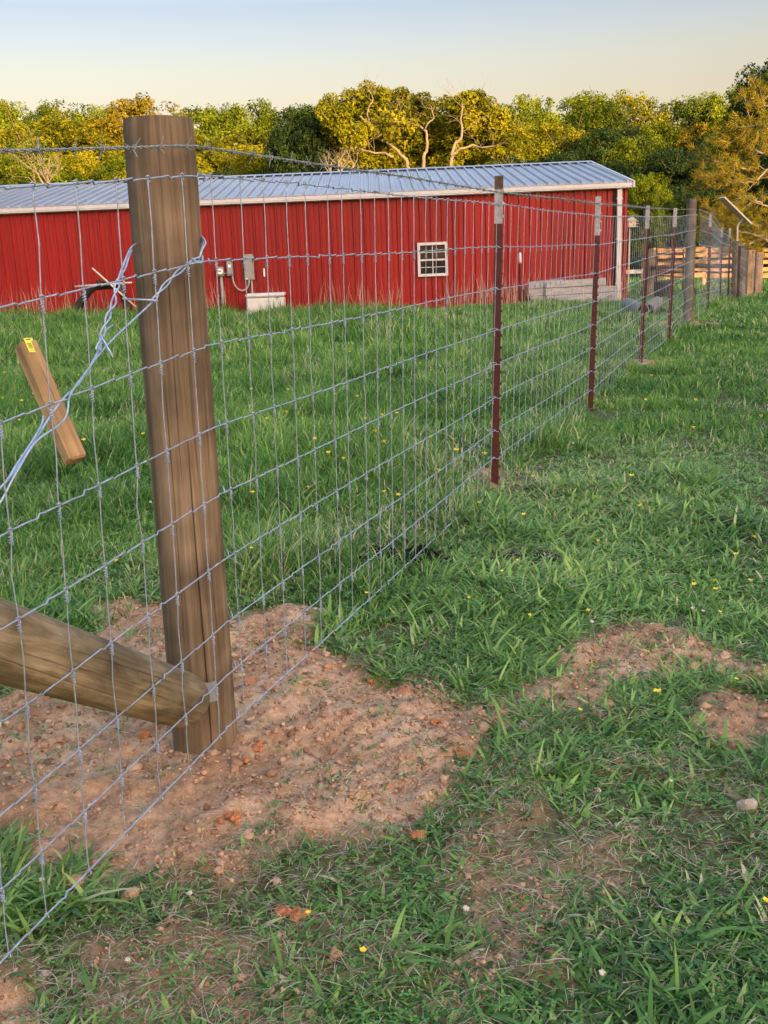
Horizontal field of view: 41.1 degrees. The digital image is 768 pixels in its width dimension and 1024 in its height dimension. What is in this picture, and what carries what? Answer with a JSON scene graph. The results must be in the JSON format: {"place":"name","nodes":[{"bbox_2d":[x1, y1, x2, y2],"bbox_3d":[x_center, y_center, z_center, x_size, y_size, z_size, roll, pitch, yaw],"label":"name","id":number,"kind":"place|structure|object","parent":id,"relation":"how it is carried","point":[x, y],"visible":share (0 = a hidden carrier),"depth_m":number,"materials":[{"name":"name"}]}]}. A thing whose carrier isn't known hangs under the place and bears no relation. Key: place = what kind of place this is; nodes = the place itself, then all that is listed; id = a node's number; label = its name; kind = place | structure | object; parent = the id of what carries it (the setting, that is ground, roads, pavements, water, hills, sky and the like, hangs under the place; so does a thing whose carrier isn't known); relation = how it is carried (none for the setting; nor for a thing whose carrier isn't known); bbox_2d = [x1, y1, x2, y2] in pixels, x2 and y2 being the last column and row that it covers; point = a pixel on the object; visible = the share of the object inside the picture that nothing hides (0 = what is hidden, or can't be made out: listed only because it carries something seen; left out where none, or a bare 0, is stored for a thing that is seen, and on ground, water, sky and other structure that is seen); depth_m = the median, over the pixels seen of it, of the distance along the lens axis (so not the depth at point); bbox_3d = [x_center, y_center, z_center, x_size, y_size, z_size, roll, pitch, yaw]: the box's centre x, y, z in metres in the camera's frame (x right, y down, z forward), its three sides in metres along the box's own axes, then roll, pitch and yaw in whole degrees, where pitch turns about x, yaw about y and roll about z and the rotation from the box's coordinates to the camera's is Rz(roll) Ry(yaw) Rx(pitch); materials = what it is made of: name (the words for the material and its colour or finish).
{"place":"outdoors","nodes":[
{"label":"outdoors","id":0,"kind":"place"},
{"bbox_2d":[0,288,729,380],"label":"field grass","id":1,"kind":"structure","parent":0,"point":[66,333],"depth_m":13.38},
{"bbox_2d":[0,259,767,1023],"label":"ground","id":2,"kind":"structure","parent":0,"point":[136,795],"depth_m":2.33,"materials":[{"name":"soil"}]},
{"bbox_2d":[0,119,35,154],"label":"deciduous tree","id":3,"kind":"object","parent":2,"relation":"on","point":[9,127],"visible":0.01,"depth_m":73.73,"materials":[{"name":"green plant"}]},
{"bbox_2d":[0,99,36,138],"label":"deciduous tree","id":4,"kind":"object","parent":2,"relation":"on","point":[13,112],"visible":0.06,"depth_m":83.72,"materials":[{"name":"green plant"}]},
{"bbox_2d":[3,131,62,183],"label":"bare tree","id":5,"kind":"object","parent":2,"relation":"on","point":[45,175],"visible":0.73,"depth_m":47.30,"materials":[{"name":"beige plant"}]},
{"bbox_2d":[0,137,88,184],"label":"deciduous tree","id":6,"kind":"object","parent":2,"relation":"on","point":[8,161],"visible":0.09,"depth_m":58.63,"materials":[{"name":"green plant"}]},
{"bbox_2d":[19,99,101,146],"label":"deciduous tree","id":7,"kind":"object","parent":2,"relation":"on","point":[45,109],"visible":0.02,"depth_m":78.94,"materials":[{"name":"green plant"}]},
{"bbox_2d":[0,102,124,182],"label":"deciduous tree","id":8,"kind":"object","parent":2,"relation":"on","point":[56,127],"visible":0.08,"depth_m":68.08,"materials":[{"name":"green plant"}]},
{"bbox_2d":[14,145,110,182],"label":"deciduous tree","id":9,"kind":"object","parent":2,"relation":"on","point":[71,160],"visible":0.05,"depth_m":62.16,"materials":[{"name":"yellow plant"}]},
{"bbox_2d":[54,104,117,143],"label":"deciduous tree","id":10,"kind":"object","parent":2,"relation":"on","point":[101,111],"visible":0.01,"depth_m":84.19,"materials":[{"name":"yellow plant"}]},
{"bbox_2d":[52,117,123,164],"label":"deciduous tree","id":11,"kind":"object","parent":2,"relation":"on","point":[111,127],"visible":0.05,"depth_m":72.26,"materials":[{"name":"yellow plant"}]},
{"bbox_2d":[72,279,131,310],"bbox_3d":[-5.639,-4.301,20.407,1.199,0.649,0.185,-2,14,0],"label":"farm implement","id":12,"kind":"object","parent":2,"relation":"on","point":[80,302],"visible":0.62,"depth_m":20.36,"materials":[{"name":"black metal"}]},
{"bbox_2d":[88,152,125,180],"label":"deciduous tree","id":13,"kind":"object","parent":2,"relation":"on","point":[118,163],"visible":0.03,"depth_m":60.28,"materials":[{"name":"green plant"}]},
{"bbox_2d":[102,91,188,144],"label":"deciduous tree","id":14,"kind":"object","parent":2,"relation":"on","point":[138,108],"visible":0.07,"depth_m":82.80,"materials":[{"name":"yellow plant"}]},
{"bbox_2d":[123,115,239,754],"bbox_3d":[-0.461,-0.028,2.394,0.176,1.676,0.165,-8,15,-21],"label":"fence post","id":15,"kind":"object","parent":2,"relation":"on","point":[175,337],"visible":0.74,"depth_m":2.28,"materials":[{"name":"brown wood"}]},
{"bbox_2d":[0,236,205,503],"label":"brace wire","id":16,"kind":"object","parent":15,"relation":"attached to","point":[21,460],"visible":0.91,"depth_m":1.98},
{"bbox_2d":[15,338,85,464],"bbox_3d":[-0.633,-0.210,1.941,0.156,0.236,0.039,9,18,39],"label":"twist stick","id":17,"kind":"object","parent":16,"relation":"attached to","point":[32,361],"visible":1,"depth_m":1.93,"materials":[{"name":"brown wood"}]},
{"bbox_2d":[0,597,209,727],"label":"brace log","id":18,"kind":"object","parent":15,"relation":"attached to","point":[46,649],"visible":0.91,"depth_m":1.94,"materials":[{"name":"brown wood"}]},
{"bbox_2d":[0,136,696,209],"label":"barbed wire","id":19,"kind":"object","parent":15,"relation":"attached to","point":[160,147],"visible":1,"depth_m":2.37,"materials":[{"name":"metal"}]},
{"bbox_2d":[182,103,224,138],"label":"deciduous tree","id":20,"kind":"object","parent":2,"relation":"on","point":[205,110],"depth_m":84.70,"materials":[{"name":"green plant"}]},
{"bbox_2d":[171,109,248,143],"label":"deciduous tree","id":21,"kind":"object","parent":2,"relation":"on","point":[217,131],"visible":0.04,"depth_m":71.93,"materials":[{"name":"green plant"}]},
{"bbox_2d":[195,133,234,176],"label":"deciduous tree","id":22,"kind":"object","parent":2,"relation":"on","point":[204,162],"visible":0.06,"depth_m":61.68,"materials":[{"name":"yellow plant"}]},
{"bbox_2d":[217,810,242,824],"bbox_3d":[-0.331,0.657,2.201,0.054,0.019,0.046,-2,14,0],"label":"clay lump","id":23,"kind":"object","parent":2,"relation":"on","point":[234,816],"visible":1,"depth_m":2.19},
{"bbox_2d":[209,141,268,177],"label":"deciduous tree","id":24,"kind":"object","parent":2,"relation":"on","point":[227,163],"visible":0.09,"depth_m":60.46,"materials":[{"name":"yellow plant"}]},
{"bbox_2d":[204,98,282,142],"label":"deciduous tree","id":25,"kind":"object","parent":2,"relation":"on","point":[261,122],"visible":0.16,"depth_m":78.20,"materials":[{"name":"green plant"}]},
{"bbox_2d":[219,128,272,174],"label":"deciduous tree","id":26,"kind":"object","parent":2,"relation":"on","point":[241,138],"visible":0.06,"depth_m":67.38,"materials":[{"name":"yellow plant"}]},
{"bbox_2d":[245,292,285,314],"bbox_3d":[-2.400,-4.234,20.915,0.786,0.462,0.547,-2,14,0],"label":"chest cooler","id":27,"kind":"object","parent":2,"relation":"on","point":[255,300],"visible":0.7,"depth_m":20.67,"materials":[{"name":"white plastic"}]},
{"bbox_2d":[0,424,555,1013],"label":"field grass","id":28,"kind":"structure","parent":2,"relation":"on","point":[44,524],"depth_m":4.16,"materials":[{"name":"plant"}]},
{"bbox_2d":[274,902,309,923],"bbox_3d":[-0.169,0.760,1.944,0.075,0.024,0.052,-6,14,-13],"label":"clay lump","id":29,"kind":"object","parent":2,"relation":"on","point":[287,912],"visible":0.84,"depth_m":1.94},
{"bbox_2d":[261,128,336,175],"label":"deciduous tree","id":30,"kind":"object","parent":2,"relation":"on","point":[285,154],"visible":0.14,"depth_m":50.13,"materials":[{"name":"green plant"}]},
{"bbox_2d":[259,104,354,176],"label":"deciduous tree","id":31,"kind":"object","parent":2,"relation":"on","point":[306,123],"visible":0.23,"depth_m":51.05,"materials":[{"name":"green plant"}]},
{"bbox_2d":[0,271,629,313],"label":"seeding grass","id":32,"kind":"structure","parent":2,"relation":"on","point":[483,284],"depth_m":21.18,"materials":[{"name":"plant"}]},
{"bbox_2d":[0,160,634,314],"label":"barn","id":33,"kind":"structure","parent":2,"relation":"on","point":[424,279],"depth_m":21.31,"materials":[{"name":"red paint"}]},
{"bbox_2d":[232,254,254,292],"bbox_3d":[-2.927,-4.798,21.360,0.471,1.100,0.130,-2,14,0],"label":"breaker panel","id":34,"kind":"object","parent":33,"relation":"attached to","point":[249,271],"visible":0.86,"depth_m":21.28,"materials":[{"name":"grey metal"}]},
{"bbox_2d":[417,242,447,276],"bbox_3d":[1.013,-5.258,21.330,0.627,0.684,0.074,-2,14,0],"label":"window","id":35,"kind":"structure","parent":33,"relation":"in","point":[426,266],"depth_m":21.32,"materials":[{"name":"white paint"}]},
{"bbox_2d":[318,145,361,170],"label":"bare tree","id":36,"kind":"object","parent":2,"relation":"on","point":[338,160],"visible":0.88,"depth_m":46.72,"materials":[{"name":"beige plant"}]},
{"bbox_2d":[0,322,680,497],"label":"field grass","id":37,"kind":"structure","parent":2,"relation":"on","point":[114,401],"depth_m":7.07,"materials":[{"name":"plant"}]},
{"bbox_2d":[0,172,696,963],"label":"woven wire fence","id":38,"kind":"object","parent":2,"relation":"on","point":[166,452],"visible":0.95,"depth_m":2.60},
{"bbox_2d":[0,535,767,1023],"bbox_3d":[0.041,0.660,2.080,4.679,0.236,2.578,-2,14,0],"label":"broad grass","id":39,"kind":"structure","parent":2,"relation":"on","point":[706,971],"depth_m":1.95,"materials":[{"name":"plant"}]},
{"bbox_2d":[0,432,767,689],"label":"broad grass","id":40,"kind":"structure","parent":2,"relation":"on","point":[557,532],"depth_m":3.78,"materials":[{"name":"plant"}]},
{"bbox_2d":[0,615,767,1023],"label":"dry straw","id":41,"kind":"object","parent":2,"relation":"on","point":[216,931],"visible":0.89,"depth_m":1.96,"materials":[{"name":"plant"}]},
{"bbox_2d":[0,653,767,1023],"bbox_3d":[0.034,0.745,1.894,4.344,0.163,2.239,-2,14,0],"label":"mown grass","id":42,"kind":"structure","parent":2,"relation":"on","point":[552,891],"depth_m":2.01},
{"bbox_2d":[0,466,767,1023],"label":"soil clods","id":43,"kind":"object","parent":2,"relation":"on","point":[234,762],"visible":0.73,"depth_m":2.46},
{"bbox_2d":[0,587,767,1023],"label":"clover leaves","id":44,"kind":"object","parent":2,"relation":"on","point":[398,1009],"visible":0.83,"depth_m":1.88,"materials":[{"name":"green plant"}]},
{"bbox_2d":[0,403,767,629],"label":"clover leaves","id":45,"kind":"object","parent":2,"relation":"on","point":[428,562],"visible":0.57,"depth_m":3.99,"materials":[{"name":"green plant"}]},
{"bbox_2d":[1,432,767,658],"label":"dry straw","id":46,"kind":"object","parent":2,"relation":"on","point":[486,549],"visible":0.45,"depth_m":3.87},
{"bbox_2d":[4,439,767,1023],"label":"weed leaves","id":47,"kind":"object","parent":2,"relation":"on","point":[518,773],"visible":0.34,"depth_m":2.16,"materials":[{"name":"green plant"}]},
{"bbox_2d":[314,66,467,172],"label":"limbed tree","id":48,"kind":"object","parent":2,"relation":"on","point":[373,103],"visible":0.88,"depth_m":49.93,"materials":[{"name":"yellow plant"}]},
{"bbox_2d":[16,352,767,464],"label":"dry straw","id":49,"kind":"object","parent":2,"relation":"on","point":[599,407],"visible":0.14,"depth_m":6.60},
{"bbox_2d":[439,73,518,167],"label":"limbed tree","id":50,"kind":"object","parent":2,"relation":"on","point":[471,112],"visible":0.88,"depth_m":49.02,"materials":[{"name":"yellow plant"}]},
{"bbox_2d":[428,102,549,161],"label":"deciduous tree","id":51,"kind":"object","parent":2,"relation":"on","point":[519,134],"visible":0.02,"depth_m":69.25,"materials":[{"name":"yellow plant"}]},
{"bbox_2d":[487,175,505,484],"bbox_3d":[0.503,-0.742,4.612,0.102,1.466,0.053,-2,14,0],"label":"steel post","id":52,"kind":"object","parent":2,"relation":"on","point":[497,311],"visible":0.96,"depth_m":4.57,"materials":[{"name":"metal"}]},
{"bbox_2d":[242,271,767,312],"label":"mown grass","id":53,"kind":"structure","parent":2,"relation":"on","point":[697,286],"depth_m":29.44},
{"bbox_2d":[481,154,562,165],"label":"deciduous tree","id":54,"kind":"object","parent":2,"relation":"on","point":[515,160],"visible":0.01,"depth_m":47.12,"materials":[{"name":"green plant"}]},
{"bbox_2d":[504,94,564,144],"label":"deciduous tree","id":55,"kind":"object","parent":2,"relation":"on","point":[522,109],"visible":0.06,"depth_m":80.77,"materials":[{"name":"green plant"}]},
{"bbox_2d":[319,418,767,729],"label":"mown grass","id":56,"kind":"structure","parent":2,"relation":"on","point":[632,589],"depth_m":3.55,"materials":[{"name":"plant"}]},
{"bbox_2d":[528,279,563,300],"bbox_3d":[3.392,-4.426,21.314,0.744,0.761,0.075,-5,5,-1],"label":"weathered board","id":57,"kind":"object","parent":2,"relation":"on","point":[540,294],"visible":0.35,"depth_m":21.27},
{"bbox_2d":[515,110,601,161],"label":"deciduous tree","id":58,"kind":"object","parent":2,"relation":"on","point":[534,146],"visible":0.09,"depth_m":62.83,"materials":[{"name":"green plant"}]},
{"bbox_2d":[529,152,594,163],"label":"deciduous tree","id":59,"kind":"object","parent":2,"relation":"on","point":[566,156],"visible":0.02,"depth_m":46.74,"materials":[{"name":"green plant"}]},
{"bbox_2d":[546,278,606,301],"bbox_3d":[3.986,-4.431,21.216,1.263,0.749,0.074,-4,5,-2],"label":"weathered board","id":60,"kind":"object","parent":2,"relation":"on","point":[577,294],"visible":0.52,"depth_m":21.17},
{"bbox_2d":[531,90,628,132],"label":"deciduous tree","id":61,"kind":"object","parent":2,"relation":"on","point":[577,100],"visible":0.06,"depth_m":83.85,"materials":[{"name":"green plant"}]},
{"bbox_2d":[586,196,602,410],"bbox_3d":[1.373,-1.308,6.722,0.104,1.454,0.053,-2,14,0],"label":"steel post","id":62,"kind":"object","parent":2,"relation":"on","point":[594,319],"visible":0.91,"depth_m":6.69,"materials":[{"name":"metal"}]},
{"bbox_2d":[555,147,635,176],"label":"deciduous tree","id":63,"kind":"object","parent":2,"relation":"on","point":[598,156],"visible":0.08,"depth_m":46.58,"materials":[{"name":"green plant"}]},
{"bbox_2d":[545,125,664,166],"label":"deciduous tree","id":64,"kind":"object","parent":2,"relation":"on","point":[611,137],"visible":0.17,"depth_m":60.21,"materials":[{"name":"green plant"}]},
{"bbox_2d":[553,100,668,161],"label":"deciduous tree","id":65,"kind":"object","parent":2,"relation":"on","point":[590,115],"visible":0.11,"depth_m":71.00,"materials":[{"name":"green plant"}]},
{"bbox_2d":[596,135,666,269],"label":"deciduous tree","id":66,"kind":"object","parent":2,"relation":"on","point":[628,150],"visible":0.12,"depth_m":47.07,"materials":[{"name":"green plant"}]},
{"bbox_2d":[627,217,638,293],"bbox_3d":[6.342,-6.500,26.273,0.280,2.051,0.280,-2,14,0],"label":"birdhouse","id":67,"kind":"object","parent":2,"relation":"on","point":[631,221],"visible":0.87,"depth_m":26.14,"materials":[{"name":"beige paint"}]},
{"bbox_2d":[580,87,687,140],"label":"deciduous tree","id":68,"kind":"object","parent":2,"relation":"on","point":[633,109],"visible":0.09,"depth_m":79.87,"materials":[{"name":"green plant"}]},
{"bbox_2d":[621,298,649,313],"bbox_3d":[3.721,-3.038,15.205,0.208,0.244,0.912,-2,14,0],"label":"concrete pipe","id":69,"kind":"object","parent":2,"relation":"on","point":[627,301],"visible":0.51,"depth_m":15.15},
{"bbox_2d":[638,205,650,362],"bbox_3d":[2.308,-1.945,9.129,0.106,1.503,0.053,-2,14,0],"label":"steel post","id":70,"kind":"object","parent":2,"relation":"on","point":[643,307],"visible":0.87,"depth_m":9.09,"materials":[{"name":"metal"}]},
{"bbox_2d":[527,323,767,472],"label":"mown grass","id":71,"kind":"structure","parent":2,"relation":"on","point":[750,360],"depth_m":6.85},
{"bbox_2d":[646,249,654,296],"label":"wooden post","id":72,"kind":"object","parent":2,"relation":"on","point":[650,263],"visible":0.46,"depth_m":22.87,"materials":[{"name":"brown wood"}]},
{"bbox_2d":[640,296,663,314],"bbox_3d":[4.021,-3.075,15.353,0.206,0.238,1.290,3,15,20],"label":"concrete pipe","id":73,"kind":"object","parent":2,"relation":"on","point":[653,305],"visible":0.59,"depth_m":15.25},
{"bbox_2d":[625,119,683,148],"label":"deciduous tree","id":74,"kind":"object","parent":2,"relation":"on","point":[668,139],"visible":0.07,"depth_m":72.20,"materials":[{"name":"green plant"}]},
{"bbox_2d":[627,171,682,279],"bbox_3d":[9.912,-10.662,38.642,2.487,4.193,2.284,9,18,38],"label":"deciduous tree","id":75,"kind":"object","parent":2,"relation":"on","point":[639,194],"visible":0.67,"depth_m":38.02,"materials":[{"name":"green plant"}]},
{"bbox_2d":[654,280,674,297],"bbox_3d":[6.514,-5.192,24.025,0.576,0.436,0.576,-2,14,0],"label":"water trough","id":76,"kind":"object","parent":2,"relation":"on","point":[664,294],"visible":0.49,"depth_m":23.81,"materials":[{"name":"black plastic"}]},
{"bbox_2d":[628,184,707,273],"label":"deciduous tree","id":77,"kind":"object","parent":2,"relation":"on","point":[679,187],"visible":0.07,"depth_m":40.14,"materials":[{"name":"green plant"}]},
{"bbox_2d":[656,247,683,289],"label":"tube gate","id":78,"kind":"structure","parent":2,"relation":"on","point":[657,260],"depth_m":24.35,"materials":[{"name":"metal"}]},
{"bbox_2d":[665,208,677,340],"bbox_3d":[3.025,-2.453,10.803,0.106,1.440,0.053,-2,14,0],"label":"steel post","id":79,"kind":"object","parent":2,"relation":"on","point":[675,212],"visible":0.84,"depth_m":10.78,"materials":[{"name":"metal"}]},
{"bbox_2d":[617,148,727,272],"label":"deciduous tree","id":80,"kind":"object","parent":2,"relation":"on","point":[673,166],"visible":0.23,"depth_m":43.02,"materials":[{"name":"green plant"}]},
{"bbox_2d":[651,95,723,132],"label":"deciduous tree","id":81,"kind":"object","parent":2,"relation":"on","point":[675,109],"visible":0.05,"depth_m":82.40,"materials":[{"name":"green plant"}]},
{"bbox_2d":[683,199,696,323],"bbox_3d":[3.803,-3.027,12.746,0.125,1.660,0.123,-2,14,0],"label":"fence post","id":82,"kind":"object","parent":2,"relation":"on","point":[691,206],"visible":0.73,"depth_m":12.67,"materials":[{"name":"grey wood"}]},
{"bbox_2d":[668,120,713,147],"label":"deciduous tree","id":83,"kind":"object","parent":2,"relation":"on","point":[700,130],"visible":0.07,"depth_m":69.84,"materials":[{"name":"yellow plant"}]},
{"bbox_2d":[639,189,747,273],"bbox_3d":[11.725,-10.418,38.759,3.716,3.580,4.206,-11,16,-31],"label":"deciduous tree","id":84,"kind":"object","parent":2,"relation":"on","point":[676,199],"visible":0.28,"depth_m":37.94,"materials":[{"name":"green plant"}]},
{"bbox_2d":[678,131,724,155],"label":"deciduous tree","id":85,"kind":"object","parent":2,"relation":"on","point":[701,144],"visible":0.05,"depth_m":64.56,"materials":[{"name":"green plant"}]},
{"bbox_2d":[706,215,711,308],"bbox_3d":[4.585,-3.454,14.472,0.046,1.450,0.045,-2,14,0],"label":"steel post","id":86,"kind":"object","parent":2,"relation":"on","point":[709,253],"visible":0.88,"depth_m":14.44,"materials":[{"name":"metal"}]},
{"bbox_2d":[678,85,740,136],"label":"deciduous tree","id":87,"kind":"object","parent":2,"relation":"on","point":[710,109],"visible":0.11,"depth_m":79.59,"materials":[{"name":"green plant"}]},
{"bbox_2d":[661,153,757,214],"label":"deciduous tree","id":88,"kind":"object","parent":2,"relation":"on","point":[734,179],"visible":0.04,"depth_m":43.52,"materials":[{"name":"green plant"}]},
{"bbox_2d":[653,246,767,284],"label":"board fence","id":89,"kind":"object","parent":2,"relation":"on","point":[702,255],"visible":0.3,"depth_m":31.17,"materials":[{"name":"brown wood"}]},
{"bbox_2d":[696,215,735,314],"bbox_3d":[5.610,-4.041,17.151,0.095,1.594,9.386,3,15,21],"label":"woven wire fence","id":90,"kind":"object","parent":2,"relation":"on","point":[704,259],"visible":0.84,"depth_m":15.72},
{"bbox_2d":[667,292,767,359],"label":"mown grass","id":91,"kind":"structure","parent":2,"relation":"on","point":[757,304],"depth_m":12.35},
{"bbox_2d":[684,75,767,260],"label":"pine tree","id":92,"kind":"object","parent":2,"relation":"on","point":[724,213],"visible":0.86,"depth_m":25.29,"materials":[{"name":"green plant"}]},
{"bbox_2d":[718,197,751,240],"bbox_3d":[7.465,-6.239,21.816,0.619,0.918,0.400,-2,14,0],"label":"solar panel","id":93,"kind":"object","parent":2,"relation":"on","point":[736,212],"visible":0.93,"depth_m":21.76,"materials":[{"name":"beige paint"}]},
{"bbox_2d":[731,241,740,298],"bbox_3d":[7.385,-4.967,21.513,0.182,1.396,0.175,-2,14,0],"label":"wooden post","id":94,"kind":"object","parent":2,"relation":"on","point":[734,271],"visible":0.53,"depth_m":21.42,"materials":[{"name":"grey wood"}]},
{"bbox_2d":[650,263,731,269],"bbox_3d":[6.665,-5.300,22.144,1.986,0.130,0.096,11,19,43],"label":"brace pole","id":95,"kind":"object","parent":94,"relation":"attached to","point":[701,265],"visible":0.62,"depth_m":22.25,"materials":[{"name":"wood"}]},
{"bbox_2d":[715,191,767,272],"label":"deciduous tree","id":96,"kind":"object","parent":2,"relation":"on","point":[765,203],"visible":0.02,"depth_m":41.64,"materials":[{"name":"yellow plant"}]},
{"bbox_2d":[716,58,767,266],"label":"deciduous tree","id":97,"kind":"object","parent":2,"relation":"on","point":[740,105],"visible":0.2,"depth_m":44.86,"materials":[{"name":"green plant"}]},
{"bbox_2d":[737,245,746,298],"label":"wooden post","id":98,"kind":"object","parent":2,"relation":"on","point":[740,271],"visible":0.69,"depth_m":20.07,"materials":[{"name":"brown wood"}]},
{"bbox_2d":[722,156,767,220],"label":"deciduous tree","id":99,"kind":"object","parent":2,"relation":"on","point":[762,164],"visible":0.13,"depth_m":43.39,"materials":[{"name":"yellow plant"}]},
{"bbox_2d":[736,798,757,812],"bbox_3d":[0.778,0.628,2.192,0.046,0.035,0.032,-3,14,-4],"label":"stone","id":100,"kind":"object","parent":2,"relation":"on","point":[748,804],"visible":0.96,"depth_m":2.18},
{"bbox_2d":[745,250,754,293],"bbox_3d":[8.555,-5.490,23.972,0.160,1.235,0.160,-2,14,0],"label":"gatepost","id":101,"kind":"object","parent":2,"relation":"on","point":[749,274],"visible":0.59,"depth_m":23.88,"materials":[{"name":"brown wood"}]},
{"bbox_2d":[754,252,763,293],"bbox_3d":[8.745,-5.468,23.979,0.170,1.170,0.170,-2,14,0],"label":"gatepost","id":102,"kind":"object","parent":2,"relation":"on","point":[757,266],"visible":0.62,"depth_m":23.87,"materials":[{"name":"brown wood"}]},
{"bbox_2d":[0,0,767,135],"label":"sky","id":103,"kind":"structure","parent":0,"point":[184,53],"materials":[{"name":"blue"}]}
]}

